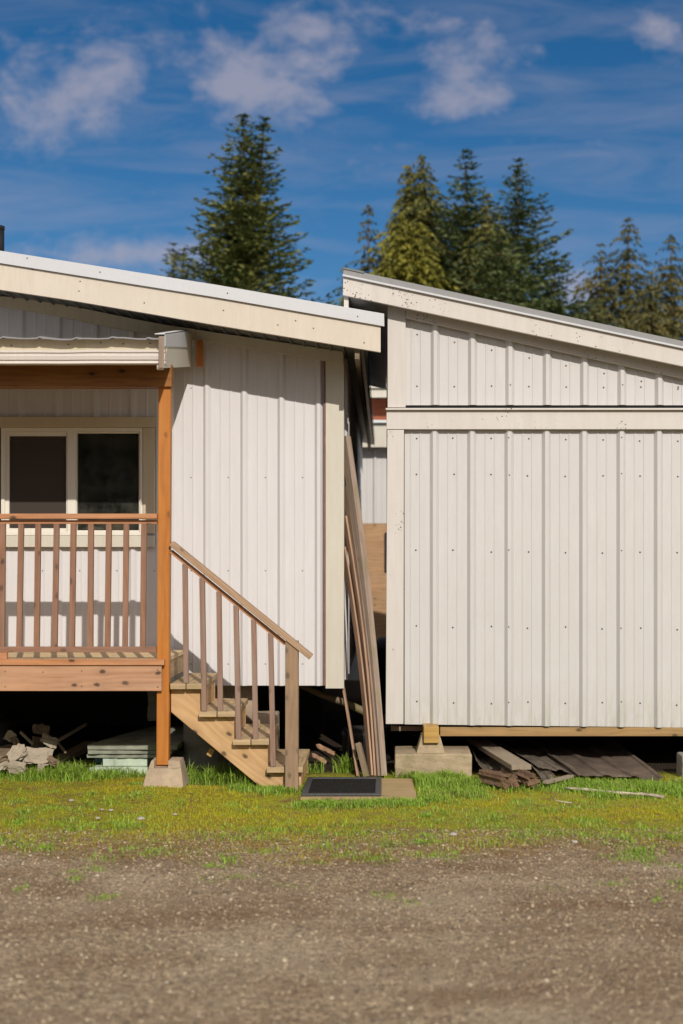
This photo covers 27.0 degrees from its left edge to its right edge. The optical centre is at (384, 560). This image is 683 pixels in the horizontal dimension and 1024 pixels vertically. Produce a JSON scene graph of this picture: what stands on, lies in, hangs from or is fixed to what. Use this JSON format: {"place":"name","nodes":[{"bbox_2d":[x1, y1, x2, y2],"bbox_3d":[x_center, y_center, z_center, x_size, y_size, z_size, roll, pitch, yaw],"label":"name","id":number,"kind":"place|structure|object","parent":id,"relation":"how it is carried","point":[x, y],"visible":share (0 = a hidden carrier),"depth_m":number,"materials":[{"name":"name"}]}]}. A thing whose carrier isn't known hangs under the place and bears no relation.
{"place":"outdoors","nodes":[
{"label":"outdoors","id":0,"kind":"place"},
{"bbox_2d":[0,715,17,760],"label":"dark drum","id":1,"kind":"object","parent":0,"point":[7,722],"visible":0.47,"depth_m":11.80,"materials":[{"name":"black plastic"}]},
{"bbox_2d":[183,723,231,771],"bbox_3d":[-1.442,1.485,11.620,0.400,0.430,0.400,0,0,0],"label":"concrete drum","id":2,"kind":"object","parent":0,"point":[196,747],"visible":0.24,"depth_m":11.44,"materials":[{"name":"grey concrete"}]},
{"bbox_2d":[258,711,279,748],"bbox_3d":[-0.977,1.484,11.770,0.201,0.456,0.308,0,0,0],"label":"concrete block","id":3,"kind":"object","parent":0,"point":[263,717],"depth_m":11.62,"materials":[{"name":"grey concrete"}]},
{"bbox_2d":[0,680,682,1023],"bbox_3d":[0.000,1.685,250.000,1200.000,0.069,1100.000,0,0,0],"label":"ground","id":4,"kind":"structure","parent":0,"point":[658,754],"depth_m":6.80,"materials":[{"name":"beige gravel"}]},
{"bbox_2d":[0,761,8,769],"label":"rubble chunk","id":5,"kind":"object","parent":4,"relation":"on","point":[3,765],"visible":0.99,"depth_m":11.12,"materials":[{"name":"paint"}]},
{"bbox_2d":[0,744,11,761],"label":"rubble chunk","id":6,"kind":"object","parent":5,"relation":"on","point":[4,749],"visible":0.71,"depth_m":11.26,"materials":[{"name":"beige stone"}]},
{"bbox_2d":[10,736,19,744],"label":"rubble chunk","id":7,"kind":"object","parent":6,"relation":"on","point":[15,740],"visible":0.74,"depth_m":11.32,"materials":[{"name":"stone"}]},
{"bbox_2d":[3,730,16,741],"bbox_3d":[-2.988,1.401,11.348,0.108,0.102,0.043,0,0,-17],"label":"rubble chunk","id":8,"kind":"object","parent":7,"relation":"on","point":[8,734],"visible":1,"depth_m":11.34,"materials":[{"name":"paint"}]},
{"bbox_2d":[19,731,33,744],"bbox_3d":[-2.849,1.413,11.325,0.135,0.106,0.018,0,0,23],"label":"stick","id":9,"kind":"object","parent":8,"relation":"on","point":[31,742],"visible":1,"depth_m":11.31,"materials":[{"name":"brown wood"}]},
{"bbox_2d":[6,760,25,773],"bbox_3d":[-2.872,1.617,11.098,0.150,0.130,0.058,0,0,-15],"label":"rubble chunk","id":10,"kind":"object","parent":4,"relation":"on","point":[16,766],"visible":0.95,"depth_m":11.08,"materials":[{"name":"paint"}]},
{"bbox_2d":[6,743,27,761],"bbox_3d":[-2.881,1.507,11.148,0.180,0.147,0.116,0,0,0],"label":"rubble chunk","id":11,"kind":"object","parent":10,"relation":"on","point":[18,751],"visible":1,"depth_m":11.13,"materials":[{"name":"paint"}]},
{"bbox_2d":[16,758,45,768],"bbox_3d":[-2.830,1.605,11.349,0.232,0.109,0.254,0,0,-18],"label":"rubble chunk","id":12,"kind":"object","parent":4,"relation":"on","point":[29,765],"visible":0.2,"depth_m":11.23,"materials":[{"name":"grey stone"}]},
{"bbox_2d":[30,736,43,747],"bbox_3d":[-2.797,1.469,11.448,0.107,0.105,0.131,0,0,-26],"label":"rubble chunk","id":13,"kind":"object","parent":12,"relation":"on","point":[38,743],"visible":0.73,"depth_m":11.41,"materials":[{"name":"stone"}]},
{"bbox_2d":[32,723,49,734],"bbox_3d":[-2.776,1.367,11.500,0.143,0.096,0.084,0,0,-16],"label":"rubble chunk","id":14,"kind":"object","parent":13,"relation":"on","point":[41,728],"visible":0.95,"depth_m":11.47,"materials":[{"name":"brown stone"}]},
{"bbox_2d":[57,743,65,752],"bbox_3d":[-2.623,1.498,11.500,0.015,0.096,0.244,0,0,-34],"label":"stick","id":15,"kind":"object","parent":12,"relation":"on","point":[61,747],"visible":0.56,"depth_m":11.45,"materials":[{"name":"brown wood"}]},
{"bbox_2d":[37,763,44,771],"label":"rubble chunk","id":16,"kind":"object","parent":4,"relation":"on","point":[42,765],"visible":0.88,"depth_m":11.13,"materials":[{"name":"paint"}]},
{"bbox_2d":[47,755,57,766],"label":"rubble chunk","id":17,"kind":"object","parent":4,"relation":"on","point":[51,760],"visible":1,"depth_m":11.18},
{"bbox_2d":[22,746,53,765],"bbox_3d":[-2.728,1.538,11.199,0.235,0.148,0.113,0,0,0],"label":"rubble chunk","id":18,"kind":"object","parent":17,"relation":"on","point":[37,755],"visible":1,"depth_m":11.18,"materials":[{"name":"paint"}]},
{"bbox_2d":[40,732,57,748],"bbox_3d":[-2.665,1.428,11.304,0.147,0.128,0.098,0,0,-15],"label":"rubble chunk","id":19,"kind":"object","parent":18,"relation":"on","point":[48,740],"visible":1,"depth_m":11.29,"materials":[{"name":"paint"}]},
{"bbox_2d":[58,723,86,742],"bbox_3d":[-2.601,1.433,11.700,0.022,0.100,0.811,0,0,9],"label":"stick","id":20,"kind":"object","parent":19,"relation":"on","point":[72,732],"visible":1,"depth_m":11.77,"materials":[{"name":"brown wood"}]},
{"bbox_2d":[54,741,95,763],"bbox_3d":[-2.612,1.615,11.911,0.100,0.119,0.734,0,0,12],"label":"plank","id":21,"kind":"object","parent":4,"relation":"on","point":[77,750],"visible":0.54,"depth_m":11.88,"materials":[{"name":"brown wood"}]},
{"bbox_2d":[77,760,93,766],"bbox_3d":[-2.475,1.675,11.612,0.080,0.025,0.480,0,0,4],"label":"board offcut","id":22,"kind":"object","parent":4,"relation":"on","point":[88,761],"visible":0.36,"depth_m":11.78,"materials":[{"name":"brown wood"}]},
{"bbox_2d":[0,330,202,764],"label":"covered porch","id":23,"kind":"object","parent":4,"relation":"on","point":[44,362],"visible":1,"depth_m":10.50,"materials":[{"name":"orange wood"}]},
{"bbox_2d":[89,748,182,774],"bbox_3d":[-1.993,1.669,11.900,0.707,0.061,1.212,0,0,0],"label":"foam board","id":24,"kind":"object","parent":4,"relation":"on","point":[178,752],"visible":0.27,"depth_m":11.31,"materials":[{"name":"white plastic"}]},
{"bbox_2d":[95,758,102,762],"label":"foam board","id":25,"kind":"object","parent":24,"relation":"on","point":[98,760],"visible":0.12,"depth_m":11.55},
{"bbox_2d":[103,758,153,765],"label":"foam board","id":26,"kind":"object","parent":24,"relation":"on","point":[127,761],"visible":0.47,"depth_m":11.36,"materials":[{"name":"white plastic"}]},
{"bbox_2d":[87,754,155,757],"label":"foam board","id":27,"kind":"object","parent":26,"relation":"on","point":[121,755],"visible":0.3,"depth_m":11.34,"materials":[{"name":"green plastic"}]},
{"bbox_2d":[88,750,175,753],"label":"foam board","id":28,"kind":"object","parent":27,"relation":"on","point":[123,751],"visible":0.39,"depth_m":11.32,"materials":[{"name":"green plastic"}]},
{"bbox_2d":[87,726,183,749],"bbox_3d":[-1.988,1.481,11.948,0.750,0.046,1.316,0,0,0],"label":"foam board","id":29,"kind":"object","parent":28,"relation":"on","point":[143,739],"visible":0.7,"depth_m":11.51,"materials":[{"name":"green plastic"}]},
{"bbox_2d":[143,757,188,787],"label":"pier block","id":30,"kind":"structure","parent":4,"relation":"on","point":[173,772],"depth_m":10.39,"materials":[{"name":"concrete"}]},
{"bbox_2d":[151,242,196,280],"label":"fir tree","id":31,"kind":"object","parent":4,"relation":"on","point":[172,270],"visible":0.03,"depth_m":45.94,"materials":[{"name":"green plant"}]},
{"bbox_2d":[0,225,383,725],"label":"metal sided house","id":32,"kind":"structure","parent":4,"relation":"on","point":[271,394],"depth_m":11.71,"materials":[{"name":"white metal"}]},
{"bbox_2d":[0,417,155,546],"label":"window","id":33,"kind":"structure","parent":32,"relation":"in","point":[40,455],"depth_m":11.68,"materials":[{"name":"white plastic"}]},
{"bbox_2d":[82,527,102,529],"bbox_3d":[-2.437,-0.267,11.870,0.180,0.034,0.180,0,0,0],"label":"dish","id":34,"kind":"object","parent":32,"relation":"on","point":[95,528],"visible":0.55,"depth_m":11.81,"materials":[{"name":"grey"}]},
{"bbox_2d":[113,524,122,529],"bbox_3d":[-2.218,-0.276,11.840,0.092,0.052,0.092,0,0,0],"label":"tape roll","id":35,"kind":"object","parent":32,"relation":"on","point":[117,526],"visible":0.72,"depth_m":11.80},
{"bbox_2d":[147,691,156,720],"bbox_3d":[-1.959,1.150,12.000,0.090,0.400,0.088,0,0,0],"label":"post","id":36,"kind":"object","parent":32,"relation":"hanging from","point":[152,707],"visible":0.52,"depth_m":11.97,"materials":[{"name":"black wood"}]},
{"bbox_2d":[215,686,252,723],"bbox_3d":[-1.286,1.331,12.100,0.360,0.605,0.307,0,0,0],"label":"concrete block","id":37,"kind":"object","parent":4,"relation":"on","point":[229,691],"depth_m":11.95,"materials":[{"name":"grey concrete"}]},
{"bbox_2d":[169,541,312,790],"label":"wooden staircase","id":38,"kind":"structure","parent":4,"relation":"on","point":[250,751],"depth_m":10.51,"materials":[{"name":"brown wood"}]},
{"bbox_2d":[163,113,342,305],"bbox_3d":[-3.526,-4.715,35.818,7.629,13.230,7.148,0,0,0],"label":"fir tree","id":39,"kind":"object","parent":4,"relation":"on","point":[244,255],"visible":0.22,"depth_m":35.62,"materials":[{"name":"green plant"}]},
{"bbox_2d":[312,753,326,763],"bbox_3d":[-0.537,1.615,11.600,0.143,0.090,0.059,0,0,-15],"label":"bark piece","id":40,"kind":"object","parent":4,"relation":"on","point":[317,757],"visible":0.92,"depth_m":11.60,"materials":[{"name":"brown wood"}]},
{"bbox_2d":[316,744,334,754],"bbox_3d":[-0.486,1.565,11.749,0.170,0.101,0.058,0,0,-11],"label":"bark piece","id":41,"kind":"object","parent":4,"relation":"on","point":[324,748],"visible":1,"depth_m":11.74,"materials":[{"name":"brown wood"}]},
{"bbox_2d":[331,267,346,306],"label":"young cedar tree","id":42,"kind":"object","parent":4,"relation":"on","point":[340,299],"visible":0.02,"depth_m":43.96,"materials":[{"name":"green plant"}]},
{"bbox_2d":[0,752,682,906],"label":"tall grass","id":43,"kind":"structure","parent":4,"relation":"on","point":[236,779],"depth_m":9.94,"materials":[{"name":"green plant"}]},
{"bbox_2d":[0,774,682,878],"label":"weeds","id":44,"kind":"object","parent":4,"relation":"on","point":[321,832],"visible":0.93,"depth_m":8.85,"materials":[{"name":"green plant"}]},
{"bbox_2d":[342,686,359,776],"bbox_3d":[-0.275,1.367,11.475,0.029,0.688,0.589,0,0,-14],"label":"leaning board","id":45,"kind":"object","parent":4,"relation":"on","point":[351,733],"visible":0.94,"depth_m":11.45,"materials":[{"name":"brown wood"}]},
{"bbox_2d":[325,379,386,638],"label":"back outbuilding","id":46,"kind":"structure","parent":4,"relation":"on","point":[375,495],"depth_m":21.48,"materials":[{"name":"beige wood"}]},
{"bbox_2d":[344,547,372,776],"bbox_3d":[-0.213,0.798,11.484,0.044,1.828,0.773,0,0,-20],"label":"leaning board","id":47,"kind":"object","parent":4,"relation":"on","point":[360,665],"visible":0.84,"depth_m":11.45,"materials":[{"name":"brown wood"}]},
{"bbox_2d":[300,778,416,799],"bbox_3d":[-0.185,1.690,10.525,0.825,0.020,0.890,0,0,0],"label":"step board","id":48,"kind":"object","parent":4,"relation":"on","point":[398,787],"visible":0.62,"depth_m":10.35,"materials":[{"name":"beige wood"}]},
{"bbox_2d":[301,777,381,795],"bbox_3d":[-0.308,1.671,10.530,0.570,0.017,0.800,0,0,0],"label":"doormat","id":49,"kind":"object","parent":48,"relation":"on","point":[342,786],"visible":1,"depth_m":10.51,"materials":[{"name":"rubber"}]},
{"bbox_2d":[344,516,375,776],"bbox_3d":[-0.194,0.669,11.501,0.051,2.081,0.774,0,0,-21],"label":"leaning board","id":50,"kind":"object","parent":4,"relation":"on","point":[357,599],"visible":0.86,"depth_m":11.51,"materials":[{"name":"brown wood"}]},
{"bbox_2d":[338,205,381,305],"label":"cedar tree","id":51,"kind":"object","parent":4,"relation":"on","point":[368,261],"visible":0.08,"depth_m":42.98,"materials":[{"name":"green plant"}]},
{"bbox_2d":[344,486,379,776],"bbox_3d":[-0.185,0.546,11.515,0.053,2.329,0.798,0,0,-22],"label":"leaning board","id":52,"kind":"object","parent":4,"relation":"on","point":[347,508],"visible":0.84,"depth_m":11.48,"materials":[{"name":"brown wood"}]},
{"bbox_2d":[355,742,369,776],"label":"leaning board","id":53,"kind":"object","parent":4,"relation":"on","point":[361,757],"visible":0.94,"depth_m":11.18,"materials":[{"name":"brown wood"}]},
{"bbox_2d":[344,436,386,776],"bbox_3d":[-0.164,0.339,11.536,0.088,2.751,0.826,0,0,-25],"label":"leaning board","id":54,"kind":"object","parent":4,"relation":"on","point":[354,501],"visible":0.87,"depth_m":11.53,"materials":[{"name":"brown wood"}]},
{"bbox_2d":[341,725,394,762],"bbox_3d":[-0.143,1.562,12.150,0.470,0.275,0.470,0,0,0],"label":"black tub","id":55,"kind":"object","parent":4,"relation":"on","point":[358,731],"visible":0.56,"depth_m":12.01,"materials":[{"name":"plastic"}]},
{"bbox_2d":[299,686,387,724],"bbox_3d":[-0.396,1.220,12.264,0.897,0.392,0.174,0,0,9],"label":"fallen pole","id":56,"kind":"object","parent":55,"relation":"on","point":[355,707],"visible":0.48,"depth_m":12.21,"materials":[{"name":"brown wood"}]},
{"bbox_2d":[367,214,458,378],"bbox_3d":[0.384,-3.800,38.916,5.165,11.400,4.957,0,0,0],"label":"yellow cedar tree","id":57,"kind":"object","parent":4,"relation":"on","point":[411,264],"visible":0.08,"depth_m":38.80,"materials":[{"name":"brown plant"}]},
{"bbox_2d":[369,154,480,289],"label":"cedar tree","id":58,"kind":"object","parent":4,"relation":"on","point":[415,206],"visible":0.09,"depth_m":41.74,"materials":[{"name":"green plant"}]},
{"bbox_2d":[394,746,471,776],"bbox_3d":[0.384,1.623,11.450,0.612,0.205,0.505,0,0,0],"label":"concrete pad","id":59,"kind":"object","parent":4,"relation":"on","point":[455,759],"visible":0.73,"depth_m":11.20,"materials":[{"name":"beige concrete"}]},
{"bbox_2d":[416,732,444,752],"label":"pier block","id":60,"kind":"structure","parent":59,"relation":"on","point":[422,747],"depth_m":11.28,"materials":[{"name":"concrete"}]},
{"bbox_2d":[422,723,438,742],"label":"support block","id":61,"kind":"structure","parent":60,"relation":"on","point":[430,731],"depth_m":11.24,"materials":[{"name":"yellow wood"}]},
{"bbox_2d":[422,148,547,310],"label":"spruce tree","id":62,"kind":"object","parent":4,"relation":"on","point":[463,216],"visible":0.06,"depth_m":40.53,"materials":[{"name":"green plant"}]},
{"bbox_2d":[448,193,525,299],"bbox_3d":[2.859,-4.222,40.042,4.186,12.243,3.871,0,0,0],"label":"young cedar tree","id":63,"kind":"object","parent":4,"relation":"on","point":[487,227],"visible":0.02,"depth_m":39.86,"materials":[{"name":"green plant"}]},
{"bbox_2d":[469,743,506,770],"bbox_3d":[0.846,1.609,11.854,0.251,0.125,1.343,0,0,0],"label":"metal sheet","id":64,"kind":"object","parent":4,"relation":"on","point":[485,761],"visible":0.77,"depth_m":11.68,"materials":[{"name":"grey metal"}]},
{"bbox_2d":[476,769,515,789],"bbox_3d":[0.830,1.641,10.650,0.132,0.133,0.397,0,0,-29],"label":"split log","id":65,"kind":"object","parent":4,"relation":"on","point":[498,779],"visible":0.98,"depth_m":10.58,"materials":[{"name":"brown wood"}]},
{"bbox_2d":[450,223,558,311],"bbox_3d":[2.938,-3.551,38.000,4.704,10.903,4.672,0,0,0],"label":"spruce tree","id":66,"kind":"object","parent":4,"relation":"on","point":[502,281],"visible":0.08,"depth_m":37.78,"materials":[{"name":"green plant"}]},
{"bbox_2d":[499,767,520,789],"bbox_3d":[0.944,1.658,10.810,0.108,0.115,0.570,0,0,-4],"label":"split log","id":67,"kind":"object","parent":4,"relation":"on","point":[514,777],"visible":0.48,"depth_m":10.59,"materials":[{"name":"brown wood"}]},
{"bbox_2d":[343,267,682,735],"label":"metal sided shed","id":68,"kind":"structure","parent":4,"relation":"on","point":[534,581],"depth_m":11.50,"materials":[{"name":"paint"}]},
{"bbox_2d":[463,158,585,313],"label":"spruce tree","id":69,"kind":"object","parent":4,"relation":"on","point":[515,217],"visible":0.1,"depth_m":41.71,"materials":[{"name":"green plant"}]},
{"bbox_2d":[511,769,539,787],"bbox_3d":[1.060,1.635,10.685,0.126,0.131,0.334,0,0,-18],"label":"split log","id":70,"kind":"object","parent":4,"relation":"on","point":[528,779],"visible":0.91,"depth_m":10.59,"materials":[{"name":"brown wood"}]},
{"bbox_2d":[466,737,530,769],"bbox_3d":[0.907,1.552,11.503,0.155,0.063,1.509,0,0,-10],"label":"plank","id":71,"kind":"object","parent":70,"relation":"on","point":[506,758],"visible":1,"depth_m":11.33,"materials":[{"name":"beige wood"}]},
{"bbox_2d":[531,763,559,783],"bbox_3d":[1.252,1.657,11.101,0.152,0.064,0.701,0,0,0],"label":"metal sheet","id":72,"kind":"object","parent":4,"relation":"on","point":[545,774],"visible":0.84,"depth_m":11.08,"materials":[{"name":"grey metal"}]},
{"bbox_2d":[542,775,573,783],"bbox_3d":[1.310,1.650,10.731,0.050,0.020,0.394,0,0,36],"label":"board offcut","id":73,"kind":"object","parent":4,"relation":"on","point":[556,779],"visible":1,"depth_m":10.70,"materials":[{"name":"grey wood"}]},
{"bbox_2d":[515,250,626,327],"bbox_3d":[4.871,-3.405,39.989,4.716,10.610,4.571,0,0,-17],"label":"cedar tree","id":74,"kind":"object","parent":4,"relation":"on","point":[555,306],"visible":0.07,"depth_m":39.74,"materials":[{"name":"green plant"}]},
{"bbox_2d":[519,736,662,780],"bbox_3d":[1.663,1.622,11.839,0.823,0.123,1.980,0,0,-3],"label":"metal sheet","id":75,"kind":"object","parent":4,"relation":"on","point":[602,756],"visible":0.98,"depth_m":11.81,"materials":[{"name":"grey metal"}]},
{"bbox_2d":[489,737,581,775],"bbox_3d":[1.217,1.617,11.783,0.397,0.104,1.702,0,0,-8],"label":"metal sheet","id":76,"kind":"object","parent":75,"relation":"on","point":[537,757],"visible":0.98,"depth_m":11.89,"materials":[{"name":"grey metal"}]},
{"bbox_2d":[572,243,636,324],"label":"cedar tree","id":77,"kind":"object","parent":4,"relation":"on","point":[595,277],"visible":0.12,"depth_m":45.89,"materials":[{"name":"green plant"}]},
{"bbox_2d":[579,300,633,327],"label":"young cedar tree","id":78,"kind":"object","parent":4,"relation":"on","point":[604,315],"visible":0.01,"depth_m":40.84,"materials":[{"name":"green plant"}]},
{"bbox_2d":[564,787,664,798],"bbox_3d":[1.667,1.680,10.314,0.768,0.026,0.072,0,0,30],"label":"stick","id":79,"kind":"object","parent":4,"relation":"on","point":[631,794],"visible":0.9,"depth_m":10.25,"materials":[{"name":"beige wood"}]},
{"bbox_2d":[576,217,673,332],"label":"cedar tree","id":80,"kind":"object","parent":4,"relation":"on","point":[625,256],"visible":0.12,"depth_m":45.85,"materials":[{"name":"green plant"}]},
{"bbox_2d":[621,284,682,340],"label":"cedar tree","id":81,"kind":"object","parent":4,"relation":"on","point":[646,325],"visible":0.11,"depth_m":42.86,"materials":[{"name":"green plant"}]},
{"bbox_2d":[627,234,682,340],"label":"cedar tree","id":82,"kind":"object","parent":4,"relation":"on","point":[672,278],"visible":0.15,"depth_m":44.87,"materials":[{"name":"green plant"}]},
{"bbox_2d":[676,752,682,777],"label":"concrete block","id":83,"kind":"structure","parent":4,"relation":"on","point":[679,769],"depth_m":11.24,"materials":[{"name":"grey concrete"}]},
{"bbox_2d":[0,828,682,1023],"bbox_3d":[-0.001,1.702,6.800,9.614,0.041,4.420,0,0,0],"label":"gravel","id":84,"kind":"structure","parent":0,"point":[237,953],"depth_m":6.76,"materials":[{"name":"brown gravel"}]},
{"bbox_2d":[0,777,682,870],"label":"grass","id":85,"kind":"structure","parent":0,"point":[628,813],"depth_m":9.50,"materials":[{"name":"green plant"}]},
{"bbox_2d":[0,0,682,331],"label":"sky","id":86,"kind":"structure","parent":0,"point":[112,112],"materials":[{"name":"blue"}]},
{"bbox_2d":[376,635,385,701],"bbox_3d":[0.310,1.290,17.400,0.940,0.820,0.940,0,0,0],"label":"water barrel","id":87,"kind":"object","parent":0,"point":[381,646],"visible":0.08,"depth_m":17.09,"materials":[{"name":"black plastic"}]}
]}

